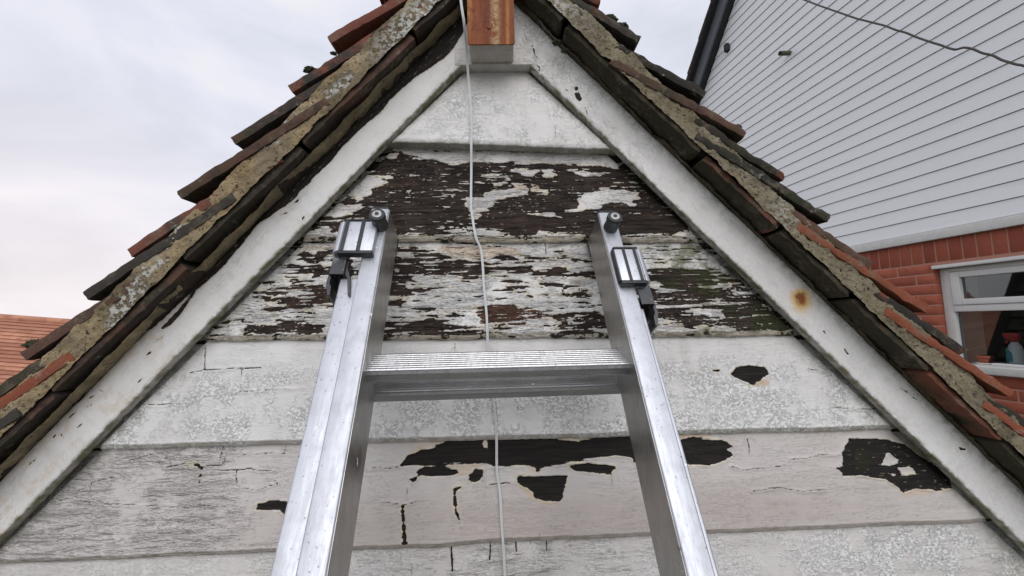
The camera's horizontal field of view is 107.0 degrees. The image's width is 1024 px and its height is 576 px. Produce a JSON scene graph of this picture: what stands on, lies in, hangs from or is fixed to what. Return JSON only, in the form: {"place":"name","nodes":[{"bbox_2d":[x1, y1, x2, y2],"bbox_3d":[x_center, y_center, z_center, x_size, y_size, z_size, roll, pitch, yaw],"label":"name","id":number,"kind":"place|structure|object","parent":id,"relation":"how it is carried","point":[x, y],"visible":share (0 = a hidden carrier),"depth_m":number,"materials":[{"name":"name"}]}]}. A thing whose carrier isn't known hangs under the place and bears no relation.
{"place":"outdoors","nodes":[
{"label":"outdoors","id":0,"kind":"place"},
{"bbox_2d":[0,314,70,384],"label":"distant house","id":1,"kind":"structure","parent":0,"point":[16,331],"depth_m":8.93,"materials":[{"name":"orange tile"}]},
{"bbox_2d":[0,0,710,318],"label":"sky","id":2,"kind":"structure","parent":0,"point":[109,109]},
{"bbox_2d":[686,0,1023,418],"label":"neighbouring house","id":3,"kind":"structure","parent":0,"point":[898,157],"depth_m":2.94,"materials":[{"name":"white plastic"}]},
{"bbox_2d":[803,0,1023,66],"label":"overhead cable","id":4,"kind":"object","parent":3,"relation":"attached to","point":[945,46],"visible":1,"depth_m":2.34,"materials":[{"name":"black rubber"}]},
{"bbox_2d":[931,255,1023,377],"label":"window","id":5,"kind":"structure","parent":3,"relation":"in","point":[983,300],"depth_m":2.69,"materials":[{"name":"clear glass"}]},
{"bbox_2d":[975,355,994,364],"bbox_3d":[3.197,0.485,2.556,0.100,0.056,0.100,-1,-5,-1],"label":"flower pot","id":6,"kind":"object","parent":3,"relation":"on","point":[986,359],"visible":0.88,"depth_m":2.54,"materials":[{"name":"ceramic"}]},
{"bbox_2d":[991,362,1023,367],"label":"sill tray","id":7,"kind":"object","parent":3,"relation":"on","point":[1007,364],"visible":1,"depth_m":2.42,"materials":[{"name":"white plastic"}]},
{"bbox_2d":[1002,333,1023,363],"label":"spray bottle","id":8,"kind":"object","parent":7,"relation":"on","point":[1015,352],"visible":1,"depth_m":2.43,"materials":[{"name":"white plastic"}]},
{"label":"ground","id":9,"kind":"structure","parent":0,"visible":0},
{"bbox_2d":[270,206,718,575],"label":"ladder","id":10,"kind":"object","parent":9,"relation":"on","point":[359,374],"visible":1,"depth_m":0.43,"materials":[{"name":"metal"}]},
{"bbox_2d":[0,0,1023,575],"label":"outbuilding","id":11,"kind":"structure","parent":9,"relation":"on","point":[836,410],"depth_m":0.59,"materials":[{"name":"white paint"}]},
{"bbox_2d":[460,0,505,575],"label":"white cable","id":12,"kind":"object","parent":11,"relation":"hanging from","point":[485,300],"visible":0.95,"depth_m":0.59,"materials":[{"name":"white plastic"}]}
]}

